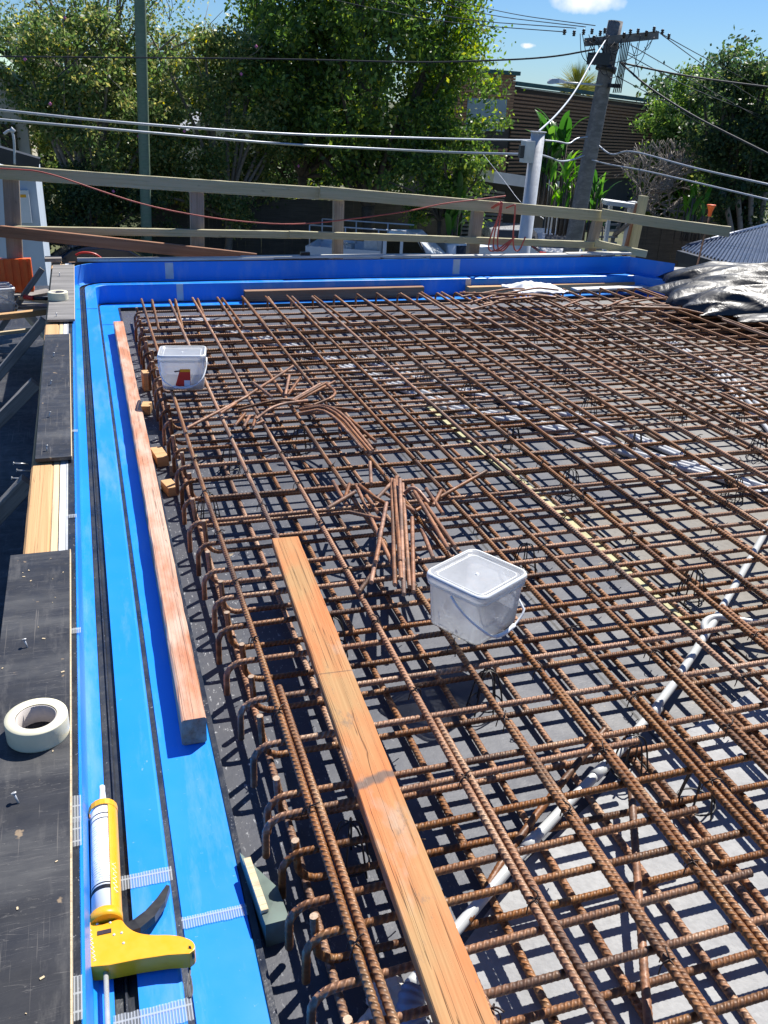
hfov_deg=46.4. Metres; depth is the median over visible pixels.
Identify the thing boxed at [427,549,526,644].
plastic bucket
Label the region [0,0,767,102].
sky
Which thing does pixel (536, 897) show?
tie wire
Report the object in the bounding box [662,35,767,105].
cable
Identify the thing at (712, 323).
steel bar
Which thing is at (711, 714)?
steel bar
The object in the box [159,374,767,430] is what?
hooked bar
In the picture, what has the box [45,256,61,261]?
timber offcut
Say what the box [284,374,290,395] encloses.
loose bar
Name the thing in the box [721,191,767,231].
multi stem tree
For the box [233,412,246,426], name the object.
loose bar
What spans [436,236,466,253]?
parked car
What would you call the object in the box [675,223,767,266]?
metal roofed building
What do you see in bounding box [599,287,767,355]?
steel bar
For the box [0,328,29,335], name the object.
loose board
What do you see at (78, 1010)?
tape strip
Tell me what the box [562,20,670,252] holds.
power pole
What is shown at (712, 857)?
steel bar
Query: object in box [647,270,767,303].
plastic sheet
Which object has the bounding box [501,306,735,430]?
steel bar
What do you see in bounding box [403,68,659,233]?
slatted house
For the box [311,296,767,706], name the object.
steel bar
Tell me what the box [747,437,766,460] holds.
bar chair
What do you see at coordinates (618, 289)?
hooked bar
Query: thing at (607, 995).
hooked bar
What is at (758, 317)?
plastic sheet
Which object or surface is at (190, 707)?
timber beam
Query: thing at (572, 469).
bar chair
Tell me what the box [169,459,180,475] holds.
bar chair
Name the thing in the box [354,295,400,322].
hooked bar
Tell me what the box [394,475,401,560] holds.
loose bar
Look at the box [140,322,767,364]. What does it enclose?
hooked bar
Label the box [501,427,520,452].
bar chair
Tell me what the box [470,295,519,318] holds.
hooked bar
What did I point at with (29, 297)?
hammer
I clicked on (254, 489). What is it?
steel bar
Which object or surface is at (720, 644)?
steel bar
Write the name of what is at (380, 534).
loose bar
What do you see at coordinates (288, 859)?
hooked bar
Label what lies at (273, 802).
hooked bar
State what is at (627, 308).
loose bar
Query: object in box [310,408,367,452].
loose bar
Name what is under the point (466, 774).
tie wire
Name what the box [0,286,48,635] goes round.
work platform
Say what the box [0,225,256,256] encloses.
leaning timber
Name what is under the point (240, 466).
bar chair
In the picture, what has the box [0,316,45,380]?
brace
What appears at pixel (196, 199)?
guard post
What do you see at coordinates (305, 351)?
bar chair
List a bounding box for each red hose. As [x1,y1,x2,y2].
[0,168,505,224]
[75,251,101,257]
[488,201,525,251]
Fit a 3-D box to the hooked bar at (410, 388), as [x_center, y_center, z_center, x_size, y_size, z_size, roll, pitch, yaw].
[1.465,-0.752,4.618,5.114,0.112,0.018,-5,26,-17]
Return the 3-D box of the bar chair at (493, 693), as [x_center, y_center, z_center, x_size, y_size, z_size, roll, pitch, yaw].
[0.237,0.409,2.064,0.081,0.106,0.089,21,31,35]
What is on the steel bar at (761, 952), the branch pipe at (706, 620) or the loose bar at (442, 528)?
the loose bar at (442, 528)
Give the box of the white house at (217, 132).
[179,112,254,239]
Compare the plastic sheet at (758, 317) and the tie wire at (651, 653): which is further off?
the plastic sheet at (758, 317)
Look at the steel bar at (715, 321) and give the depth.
5.83 m
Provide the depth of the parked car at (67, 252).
26.62 m
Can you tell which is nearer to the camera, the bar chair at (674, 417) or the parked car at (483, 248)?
the bar chair at (674, 417)
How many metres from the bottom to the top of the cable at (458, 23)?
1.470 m
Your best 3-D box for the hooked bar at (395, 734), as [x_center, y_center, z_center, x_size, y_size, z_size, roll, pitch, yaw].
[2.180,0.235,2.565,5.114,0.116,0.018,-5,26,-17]
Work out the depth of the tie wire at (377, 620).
2.16 m
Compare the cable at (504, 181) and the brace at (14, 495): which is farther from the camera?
the cable at (504, 181)
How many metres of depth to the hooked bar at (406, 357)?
4.46 m
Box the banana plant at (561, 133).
[525,108,586,216]
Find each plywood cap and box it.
[0,549,72,1023]
[35,333,71,461]
[47,265,74,321]
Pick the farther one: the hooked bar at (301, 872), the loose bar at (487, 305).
the loose bar at (487, 305)
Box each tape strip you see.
[72,795,80,822]
[72,817,81,841]
[73,975,82,1020]
[113,997,193,1023]
[121,866,172,889]
[181,904,246,928]
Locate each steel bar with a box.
[140,298,385,1023]
[149,356,348,1023]
[168,299,498,1023]
[169,333,362,816]
[191,297,605,1023]
[197,332,560,1023]
[216,297,714,1023]
[222,331,654,1023]
[241,296,767,967]
[250,330,756,1023]
[264,296,767,855]
[274,329,767,930]
[276,684,399,1023]
[286,295,767,774]
[300,328,767,822]
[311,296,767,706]
[323,327,767,750]
[334,295,767,652]
[352,326,767,688]
[356,293,767,601]
[375,292,767,566]
[375,326,767,638]
[400,293,767,531]
[420,291,767,502]
[423,324,763,556]
[434,717,617,1023]
[441,291,767,480]
[444,323,762,529]
[454,334,714,507]
[463,291,767,456]
[465,322,767,506]
[484,291,767,438]
[490,322,767,481]
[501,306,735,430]
[508,291,767,419]
[508,719,721,1023]
[512,321,767,460]
[526,293,767,405]
[530,320,767,443]
[549,293,767,390]
[551,319,767,424]
[551,678,767,951]
[562,288,767,377]
[577,318,767,406]
[583,289,767,365]
[593,318,767,394]
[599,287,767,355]
[616,317,767,382]
[621,288,767,345]
[623,736,767,912]
[636,316,767,372]
[637,312,762,360]
[638,696,767,843]
[641,288,767,334]
[642,626,767,747]
[655,316,766,359]
[670,664,767,764]
[672,315,765,350]
[693,314,767,342]
[720,604,767,644]
[722,319,767,337]
[723,393,767,415]
[733,315,767,327]
[758,687,767,697]
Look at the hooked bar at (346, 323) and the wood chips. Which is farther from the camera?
the hooked bar at (346, 323)
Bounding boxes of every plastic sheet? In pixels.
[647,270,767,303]
[658,261,767,282]
[671,284,767,315]
[734,313,767,321]
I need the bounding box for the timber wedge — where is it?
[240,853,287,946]
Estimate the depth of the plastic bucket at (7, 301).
5.49 m
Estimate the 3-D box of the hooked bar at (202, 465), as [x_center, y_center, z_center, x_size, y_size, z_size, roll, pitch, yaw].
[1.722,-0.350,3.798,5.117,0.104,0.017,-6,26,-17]
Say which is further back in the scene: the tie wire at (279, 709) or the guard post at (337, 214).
the guard post at (337, 214)
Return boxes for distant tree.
[0,1,138,226]
[43,37,294,211]
[168,11,379,199]
[619,26,767,220]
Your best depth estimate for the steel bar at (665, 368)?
4.43 m
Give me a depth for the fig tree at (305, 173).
32.23 m
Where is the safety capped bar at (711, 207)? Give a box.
[696,204,715,264]
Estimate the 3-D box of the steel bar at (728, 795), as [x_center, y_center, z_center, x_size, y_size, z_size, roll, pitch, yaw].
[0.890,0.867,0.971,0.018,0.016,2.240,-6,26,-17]
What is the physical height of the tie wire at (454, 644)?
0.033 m
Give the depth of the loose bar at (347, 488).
2.79 m
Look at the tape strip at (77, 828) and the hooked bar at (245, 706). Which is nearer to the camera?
the tape strip at (77, 828)
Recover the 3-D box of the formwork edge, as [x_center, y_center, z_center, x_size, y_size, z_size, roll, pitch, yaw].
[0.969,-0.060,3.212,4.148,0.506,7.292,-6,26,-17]
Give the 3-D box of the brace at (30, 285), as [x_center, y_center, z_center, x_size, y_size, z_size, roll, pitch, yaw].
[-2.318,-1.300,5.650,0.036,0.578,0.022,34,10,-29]
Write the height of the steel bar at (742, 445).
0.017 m
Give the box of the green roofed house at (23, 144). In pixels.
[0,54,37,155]
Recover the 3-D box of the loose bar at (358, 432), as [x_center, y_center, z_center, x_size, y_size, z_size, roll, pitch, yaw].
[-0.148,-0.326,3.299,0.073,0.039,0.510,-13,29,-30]
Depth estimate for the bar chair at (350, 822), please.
1.60 m
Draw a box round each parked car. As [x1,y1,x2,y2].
[50,244,147,263]
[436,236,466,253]
[479,244,538,253]
[481,222,532,246]
[532,228,582,256]
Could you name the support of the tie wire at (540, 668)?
attached to the steel bar at (761, 952)
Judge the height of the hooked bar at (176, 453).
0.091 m
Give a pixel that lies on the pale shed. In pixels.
(33, 213)
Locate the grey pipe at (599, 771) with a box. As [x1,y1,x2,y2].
[405,521,767,984]
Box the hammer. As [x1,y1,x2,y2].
[23,295,47,300]
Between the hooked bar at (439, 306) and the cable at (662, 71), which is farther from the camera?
the cable at (662, 71)
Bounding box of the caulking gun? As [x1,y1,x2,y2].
[88,785,195,1023]
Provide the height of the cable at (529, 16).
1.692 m
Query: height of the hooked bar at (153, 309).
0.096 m
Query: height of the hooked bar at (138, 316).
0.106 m
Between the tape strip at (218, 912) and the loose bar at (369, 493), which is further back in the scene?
the loose bar at (369, 493)
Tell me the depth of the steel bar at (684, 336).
5.31 m
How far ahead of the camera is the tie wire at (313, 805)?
1.59 m
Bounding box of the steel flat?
[571,285,651,290]
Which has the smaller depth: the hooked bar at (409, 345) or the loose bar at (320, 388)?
the loose bar at (320, 388)
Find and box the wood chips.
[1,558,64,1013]
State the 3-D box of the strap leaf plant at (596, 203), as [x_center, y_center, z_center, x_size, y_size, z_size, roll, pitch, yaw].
[6.821,-9.914,29.105,1.236,2.384,1.304,-19,33,-38]
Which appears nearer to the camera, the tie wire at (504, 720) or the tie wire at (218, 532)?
the tie wire at (504, 720)
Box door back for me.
[446,175,542,235]
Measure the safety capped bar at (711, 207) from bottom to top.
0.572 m
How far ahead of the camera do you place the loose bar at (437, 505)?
2.72 m
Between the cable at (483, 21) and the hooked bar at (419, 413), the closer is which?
the hooked bar at (419, 413)
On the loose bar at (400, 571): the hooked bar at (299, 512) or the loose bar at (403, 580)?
the loose bar at (403, 580)
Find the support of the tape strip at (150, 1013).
on the pool edge liner
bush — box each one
[40,150,189,250]
[367,94,514,235]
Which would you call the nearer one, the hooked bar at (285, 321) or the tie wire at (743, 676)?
the tie wire at (743, 676)
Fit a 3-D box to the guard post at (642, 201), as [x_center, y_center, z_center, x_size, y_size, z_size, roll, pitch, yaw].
[1.943,-2.072,7.004,0.063,0.761,0.050,-1,25,-19]
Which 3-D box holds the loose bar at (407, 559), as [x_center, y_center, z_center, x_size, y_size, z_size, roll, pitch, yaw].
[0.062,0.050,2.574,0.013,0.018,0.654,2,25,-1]
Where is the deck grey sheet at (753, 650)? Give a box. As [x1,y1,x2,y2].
[572,492,767,659]
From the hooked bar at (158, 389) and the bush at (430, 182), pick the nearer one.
the hooked bar at (158, 389)
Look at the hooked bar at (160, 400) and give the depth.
4.04 m
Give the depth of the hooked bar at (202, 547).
2.76 m
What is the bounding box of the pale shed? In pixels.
[0,127,50,285]
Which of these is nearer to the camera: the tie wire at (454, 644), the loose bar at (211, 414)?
the tie wire at (454, 644)
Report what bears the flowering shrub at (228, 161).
on the ground
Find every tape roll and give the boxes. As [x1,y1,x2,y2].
[4,698,69,752]
[47,290,68,300]
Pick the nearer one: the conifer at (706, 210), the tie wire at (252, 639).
the tie wire at (252, 639)
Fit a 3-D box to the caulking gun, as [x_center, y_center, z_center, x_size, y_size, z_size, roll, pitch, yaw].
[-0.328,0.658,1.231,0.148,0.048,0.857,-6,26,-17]
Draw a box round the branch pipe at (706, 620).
[700,614,767,628]
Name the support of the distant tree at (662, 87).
on the ground
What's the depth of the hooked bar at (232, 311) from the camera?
5.13 m
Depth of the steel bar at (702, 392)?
4.57 m
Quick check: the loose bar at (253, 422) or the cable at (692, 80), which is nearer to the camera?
the loose bar at (253, 422)
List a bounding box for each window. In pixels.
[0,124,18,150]
[466,98,506,131]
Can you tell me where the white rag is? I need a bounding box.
[501,281,568,293]
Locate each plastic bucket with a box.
[0,282,17,312]
[157,346,206,389]
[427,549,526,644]
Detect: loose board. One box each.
[0,308,46,319]
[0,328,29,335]
[14,289,48,300]
[15,303,46,309]
[18,296,47,303]
[25,316,44,339]
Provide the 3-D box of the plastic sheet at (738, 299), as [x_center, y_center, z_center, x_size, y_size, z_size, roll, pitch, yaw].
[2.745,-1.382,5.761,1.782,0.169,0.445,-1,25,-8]
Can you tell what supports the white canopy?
on the driveway
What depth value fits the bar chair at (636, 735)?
1.85 m
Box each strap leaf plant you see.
[437,168,471,235]
[544,150,581,235]
[574,169,619,240]
[673,178,720,241]
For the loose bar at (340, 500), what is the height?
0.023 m
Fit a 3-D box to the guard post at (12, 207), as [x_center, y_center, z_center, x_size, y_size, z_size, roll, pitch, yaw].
[-2.357,-1.757,5.709,0.096,0.710,0.076,-2,25,-19]
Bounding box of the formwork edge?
[23,251,631,1023]
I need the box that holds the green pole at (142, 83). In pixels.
[134,0,151,256]
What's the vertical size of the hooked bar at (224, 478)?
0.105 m
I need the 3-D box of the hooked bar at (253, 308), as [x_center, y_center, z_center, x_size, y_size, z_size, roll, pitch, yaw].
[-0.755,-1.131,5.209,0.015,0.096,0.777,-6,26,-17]
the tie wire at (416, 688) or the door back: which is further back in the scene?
the door back
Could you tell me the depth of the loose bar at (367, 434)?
3.28 m
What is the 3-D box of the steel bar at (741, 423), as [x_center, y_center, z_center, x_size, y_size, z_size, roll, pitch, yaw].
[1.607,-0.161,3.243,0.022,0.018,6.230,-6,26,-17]
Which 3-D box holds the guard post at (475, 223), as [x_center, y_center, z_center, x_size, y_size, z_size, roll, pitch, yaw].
[0.660,-1.932,6.686,0.083,0.724,0.065,-3,25,-18]
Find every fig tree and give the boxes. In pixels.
[210,0,404,199]
[230,0,524,240]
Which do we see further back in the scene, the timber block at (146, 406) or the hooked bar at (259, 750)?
the timber block at (146, 406)
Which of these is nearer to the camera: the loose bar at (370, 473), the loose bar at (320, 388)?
the loose bar at (370, 473)
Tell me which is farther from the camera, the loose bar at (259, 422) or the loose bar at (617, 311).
the loose bar at (617, 311)
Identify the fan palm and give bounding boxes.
[557,57,597,95]
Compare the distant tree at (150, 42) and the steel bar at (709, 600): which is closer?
the steel bar at (709, 600)
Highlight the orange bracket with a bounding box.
[0,258,34,292]
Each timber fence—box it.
[151,198,445,258]
[635,216,717,266]
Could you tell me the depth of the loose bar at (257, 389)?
3.72 m
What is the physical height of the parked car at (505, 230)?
1.470 m
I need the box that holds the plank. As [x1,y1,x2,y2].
[272,536,495,1023]
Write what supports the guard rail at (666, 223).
attached to the guard post at (642, 201)
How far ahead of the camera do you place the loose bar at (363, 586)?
2.28 m
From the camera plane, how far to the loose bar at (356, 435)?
3.29 m
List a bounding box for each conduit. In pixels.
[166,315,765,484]
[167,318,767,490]
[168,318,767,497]
[356,357,765,490]
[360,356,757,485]
[657,338,767,432]
[663,337,765,419]
[667,337,767,412]
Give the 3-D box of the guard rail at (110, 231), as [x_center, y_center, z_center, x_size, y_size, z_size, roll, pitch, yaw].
[-1.463,-1.843,5.907,1.871,0.051,0.037,-5,26,-17]
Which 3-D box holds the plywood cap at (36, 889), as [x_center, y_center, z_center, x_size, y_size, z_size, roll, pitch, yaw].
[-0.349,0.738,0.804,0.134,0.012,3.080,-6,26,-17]
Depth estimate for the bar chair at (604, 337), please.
5.22 m
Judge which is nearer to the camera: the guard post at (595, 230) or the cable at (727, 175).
the guard post at (595, 230)
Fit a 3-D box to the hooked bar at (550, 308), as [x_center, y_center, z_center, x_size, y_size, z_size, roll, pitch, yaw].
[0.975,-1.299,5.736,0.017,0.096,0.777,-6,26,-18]
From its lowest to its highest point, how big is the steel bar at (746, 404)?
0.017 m
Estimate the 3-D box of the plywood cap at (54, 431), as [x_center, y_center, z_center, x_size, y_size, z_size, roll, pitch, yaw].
[-1.210,-0.468,3.307,0.104,0.012,1.505,-6,26,-17]
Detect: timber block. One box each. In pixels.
[141,370,150,390]
[141,401,151,414]
[150,446,168,466]
[161,479,178,496]
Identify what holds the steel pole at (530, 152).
on the ground
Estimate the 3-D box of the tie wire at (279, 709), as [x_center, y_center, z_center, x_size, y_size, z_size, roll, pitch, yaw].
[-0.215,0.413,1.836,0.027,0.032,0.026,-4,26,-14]
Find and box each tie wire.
[214,529,224,539]
[229,577,241,589]
[248,636,259,649]
[272,704,284,723]
[301,801,319,822]
[346,933,364,961]
[371,614,381,631]
[408,685,422,699]
[447,638,459,656]
[457,770,472,789]
[490,1003,504,1023]
[495,710,509,732]
[525,886,540,914]
[532,660,544,681]
[560,800,572,824]
[563,625,578,638]
[585,586,596,602]
[595,741,608,764]
[626,691,640,706]
[643,649,660,662]
[658,946,674,974]
[662,611,678,623]
[679,574,690,589]
[683,851,698,874]
[700,777,722,796]
[718,717,734,738]
[734,672,750,689]
[747,631,760,644]
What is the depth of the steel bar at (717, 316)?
5.48 m
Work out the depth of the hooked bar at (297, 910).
1.52 m
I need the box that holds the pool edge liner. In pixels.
[72,256,674,1023]
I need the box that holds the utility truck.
[305,218,445,258]
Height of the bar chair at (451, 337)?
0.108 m
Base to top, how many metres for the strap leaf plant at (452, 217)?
3.097 m
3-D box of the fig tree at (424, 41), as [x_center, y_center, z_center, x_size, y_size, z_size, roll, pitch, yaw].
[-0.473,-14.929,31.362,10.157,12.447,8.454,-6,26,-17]
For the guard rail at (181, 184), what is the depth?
5.77 m
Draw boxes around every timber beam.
[113,321,206,745]
[244,285,423,301]
[465,282,634,295]
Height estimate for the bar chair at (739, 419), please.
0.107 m
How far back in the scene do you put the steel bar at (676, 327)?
5.24 m
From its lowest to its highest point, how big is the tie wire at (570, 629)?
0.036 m
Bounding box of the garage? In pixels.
[446,170,570,236]
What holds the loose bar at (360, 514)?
on the steel bar at (644, 927)
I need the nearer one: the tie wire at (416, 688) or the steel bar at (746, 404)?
the tie wire at (416, 688)
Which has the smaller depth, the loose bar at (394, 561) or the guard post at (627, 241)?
the loose bar at (394, 561)
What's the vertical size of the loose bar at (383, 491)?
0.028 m
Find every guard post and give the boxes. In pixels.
[2,179,22,293]
[189,192,203,246]
[332,200,343,258]
[466,211,483,253]
[583,221,602,255]
[622,203,637,255]
[626,195,648,256]
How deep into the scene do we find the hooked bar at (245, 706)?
2.05 m
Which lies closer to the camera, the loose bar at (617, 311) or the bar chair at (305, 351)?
the bar chair at (305, 351)
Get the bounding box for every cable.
[0,49,593,62]
[0,109,529,140]
[0,118,517,154]
[57,0,125,76]
[336,0,566,32]
[381,0,575,28]
[432,0,585,26]
[455,0,595,25]
[483,154,543,218]
[538,39,606,130]
[542,154,583,161]
[544,136,587,143]
[592,159,767,199]
[598,145,767,184]
[620,62,767,154]
[620,78,714,132]
[623,62,767,87]
[628,55,761,115]
[630,44,760,118]
[656,30,766,90]
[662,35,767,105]
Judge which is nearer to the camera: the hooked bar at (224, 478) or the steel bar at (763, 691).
the steel bar at (763, 691)
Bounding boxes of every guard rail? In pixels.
[0,165,342,200]
[15,226,300,238]
[289,230,595,247]
[319,186,606,221]
[594,240,647,257]
[601,208,730,236]
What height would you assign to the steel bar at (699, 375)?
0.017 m
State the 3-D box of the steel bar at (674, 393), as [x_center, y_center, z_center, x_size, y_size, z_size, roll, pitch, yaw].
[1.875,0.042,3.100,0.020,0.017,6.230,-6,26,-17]
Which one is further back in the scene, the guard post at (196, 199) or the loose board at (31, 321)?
the guard post at (196, 199)
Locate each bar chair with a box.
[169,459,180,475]
[196,492,220,527]
[220,444,241,472]
[290,425,310,453]
[300,348,313,360]
[329,817,370,878]
[331,616,347,657]
[377,345,390,364]
[414,366,429,386]
[442,321,454,338]
[458,383,475,401]
[466,668,503,716]
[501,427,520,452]
[513,542,537,572]
[523,333,537,350]
[554,364,569,385]
[557,468,579,500]
[579,397,596,413]
[595,330,607,346]
[606,733,648,784]
[624,426,641,449]
[632,348,646,365]
[668,404,686,426]
[674,570,703,606]
[676,769,715,820]
[720,474,742,504]
[724,407,744,433]
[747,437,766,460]
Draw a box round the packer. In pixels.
[300,252,309,255]
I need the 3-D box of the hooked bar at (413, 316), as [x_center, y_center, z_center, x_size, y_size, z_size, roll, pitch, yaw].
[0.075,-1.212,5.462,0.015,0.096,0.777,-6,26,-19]
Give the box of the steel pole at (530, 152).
[516,131,546,252]
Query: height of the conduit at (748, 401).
0.021 m
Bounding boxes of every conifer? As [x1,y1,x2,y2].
[621,61,721,218]
[674,45,767,261]
[695,66,754,216]
[727,40,767,207]
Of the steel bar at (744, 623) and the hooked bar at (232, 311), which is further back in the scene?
the hooked bar at (232, 311)
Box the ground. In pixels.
[41,89,767,259]
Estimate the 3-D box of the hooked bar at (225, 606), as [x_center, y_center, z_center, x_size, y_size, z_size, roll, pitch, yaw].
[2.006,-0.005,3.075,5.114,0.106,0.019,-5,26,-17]
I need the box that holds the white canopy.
[589,198,636,255]
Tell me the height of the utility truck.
1.974 m
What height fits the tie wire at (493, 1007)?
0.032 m
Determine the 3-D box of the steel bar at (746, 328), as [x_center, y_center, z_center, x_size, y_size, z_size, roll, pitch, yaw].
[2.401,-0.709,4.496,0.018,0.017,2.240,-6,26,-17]
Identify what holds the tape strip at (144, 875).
on the pool edge liner
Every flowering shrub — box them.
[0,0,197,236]
[91,0,327,249]
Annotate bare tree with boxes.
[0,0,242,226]
[609,139,700,250]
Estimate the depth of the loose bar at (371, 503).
2.68 m
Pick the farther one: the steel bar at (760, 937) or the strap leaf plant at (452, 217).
the strap leaf plant at (452, 217)
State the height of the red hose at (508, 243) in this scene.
0.357 m
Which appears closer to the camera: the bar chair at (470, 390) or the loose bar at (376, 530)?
the loose bar at (376, 530)
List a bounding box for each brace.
[0,267,44,330]
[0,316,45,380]
[0,378,39,428]
[0,474,29,524]
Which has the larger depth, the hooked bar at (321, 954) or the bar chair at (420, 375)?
the bar chair at (420, 375)
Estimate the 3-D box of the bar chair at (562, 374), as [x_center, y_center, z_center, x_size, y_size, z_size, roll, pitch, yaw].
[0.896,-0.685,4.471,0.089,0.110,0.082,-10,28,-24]
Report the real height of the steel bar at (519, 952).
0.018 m
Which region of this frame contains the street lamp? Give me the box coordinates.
[547,78,601,85]
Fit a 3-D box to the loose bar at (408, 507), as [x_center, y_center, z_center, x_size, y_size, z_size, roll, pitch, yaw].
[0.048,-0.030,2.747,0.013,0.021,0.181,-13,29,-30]
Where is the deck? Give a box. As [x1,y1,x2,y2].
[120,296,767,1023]
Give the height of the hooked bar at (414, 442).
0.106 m
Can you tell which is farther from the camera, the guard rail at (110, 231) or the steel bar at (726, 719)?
the guard rail at (110, 231)
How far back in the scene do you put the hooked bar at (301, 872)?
1.68 m
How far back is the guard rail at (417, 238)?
6.45 m
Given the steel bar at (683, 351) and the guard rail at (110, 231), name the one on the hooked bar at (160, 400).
the steel bar at (683, 351)
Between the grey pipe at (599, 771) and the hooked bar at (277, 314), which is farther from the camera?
the hooked bar at (277, 314)
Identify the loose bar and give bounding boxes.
[186,395,248,429]
[219,365,293,414]
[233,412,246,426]
[238,398,295,410]
[242,415,250,427]
[251,415,256,427]
[252,381,272,398]
[255,399,307,419]
[255,420,264,425]
[261,399,359,411]
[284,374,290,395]
[287,376,300,395]
[287,383,320,401]
[295,381,327,399]
[299,405,371,452]
[299,408,363,450]
[300,380,335,399]
[303,404,374,451]
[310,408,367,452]
[313,383,336,404]
[326,490,355,509]
[331,480,348,506]
[337,422,341,438]
[344,482,350,499]
[348,417,376,442]
[348,510,381,520]
[355,485,397,573]
[357,483,385,504]
[357,574,369,593]
[364,494,378,513]
[368,461,372,484]
[369,501,388,583]
[373,537,381,563]
[374,476,398,501]
[383,492,417,513]
[390,478,396,586]
[392,478,402,580]
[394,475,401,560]
[398,478,405,595]
[402,482,410,588]
[403,486,429,503]
[410,484,456,547]
[410,516,415,593]
[411,469,487,513]
[412,489,449,549]
[420,528,434,559]
[424,487,444,515]
[431,489,442,506]
[459,292,555,297]
[461,288,524,297]
[467,295,510,303]
[469,727,607,924]
[470,297,520,310]
[483,292,520,304]
[487,296,533,303]
[490,293,551,299]
[492,287,558,296]
[498,296,562,300]
[562,298,597,307]
[590,306,680,309]
[597,306,663,314]
[602,298,665,307]
[606,296,634,307]
[611,306,703,313]
[613,304,669,316]
[627,788,653,1023]
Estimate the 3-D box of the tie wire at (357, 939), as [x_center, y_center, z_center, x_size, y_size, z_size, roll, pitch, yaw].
[-0.042,0.650,1.342,0.027,0.033,0.025,-4,26,-14]
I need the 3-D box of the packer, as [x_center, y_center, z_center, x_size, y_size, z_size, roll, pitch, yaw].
[-0.536,-1.745,6.078,0.063,0.035,0.035,-6,26,-17]
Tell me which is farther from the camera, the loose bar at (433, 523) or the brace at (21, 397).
the brace at (21, 397)
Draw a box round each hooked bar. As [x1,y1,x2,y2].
[134,297,656,326]
[134,303,670,335]
[134,306,681,341]
[135,307,671,326]
[137,313,697,332]
[138,311,693,346]
[138,315,738,355]
[139,318,738,339]
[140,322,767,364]
[141,324,767,347]
[142,327,767,369]
[143,330,767,356]
[145,337,759,363]
[147,335,763,371]
[148,339,767,389]
[150,343,763,370]
[151,299,159,330]
[151,350,767,380]
[152,348,767,396]
[154,355,767,408]
[156,359,767,392]
[156,364,766,421]
[159,368,767,402]
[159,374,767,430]
[162,379,767,416]
[162,383,767,445]
[166,395,767,461]
[167,390,767,430]
[168,403,766,444]
[171,415,761,460]
[172,407,767,472]
[174,298,183,328]
[175,420,767,493]
[180,433,767,509]
[180,437,753,478]
[182,448,767,524]
[187,451,767,502]
[187,467,767,552]
[190,471,767,527]
[196,298,207,328]
[196,485,767,576]
[201,491,767,553]
[202,507,767,600]
[205,519,767,584]
[212,531,767,632]
[216,556,767,664]
[218,544,767,613]
[221,297,244,327]
[223,583,767,695]
[224,575,767,649]
[237,619,767,740]
[239,604,767,681]
[242,297,267,326]
[248,628,767,712]
[250,659,767,787]
[256,669,767,757]
[261,738,639,858]
[263,702,767,834]
[266,296,289,326]
[273,722,767,820]
[278,750,767,899]
[284,805,698,950]
[290,296,320,325]
[291,780,767,881]
[301,823,767,985]
[306,869,753,1023]
[309,850,767,963]
[312,295,350,324]
[343,949,757,1023]
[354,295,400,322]
[354,913,767,1023]
[375,295,420,321]
[396,293,441,321]
[416,293,460,320]
[434,292,478,320]
[452,292,505,319]
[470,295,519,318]
[489,292,546,317]
[509,291,567,317]
[527,293,582,316]
[544,293,604,315]
[578,289,647,313]
[615,288,686,311]
[632,288,682,306]
[655,989,767,1023]
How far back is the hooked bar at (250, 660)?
2.17 m
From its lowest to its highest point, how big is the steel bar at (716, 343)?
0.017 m
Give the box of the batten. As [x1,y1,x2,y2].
[425,407,698,629]
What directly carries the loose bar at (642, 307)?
on the loose bar at (640, 308)
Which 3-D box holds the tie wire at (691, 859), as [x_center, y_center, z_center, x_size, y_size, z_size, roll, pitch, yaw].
[0.520,0.596,1.515,0.026,0.032,0.027,10,26,16]

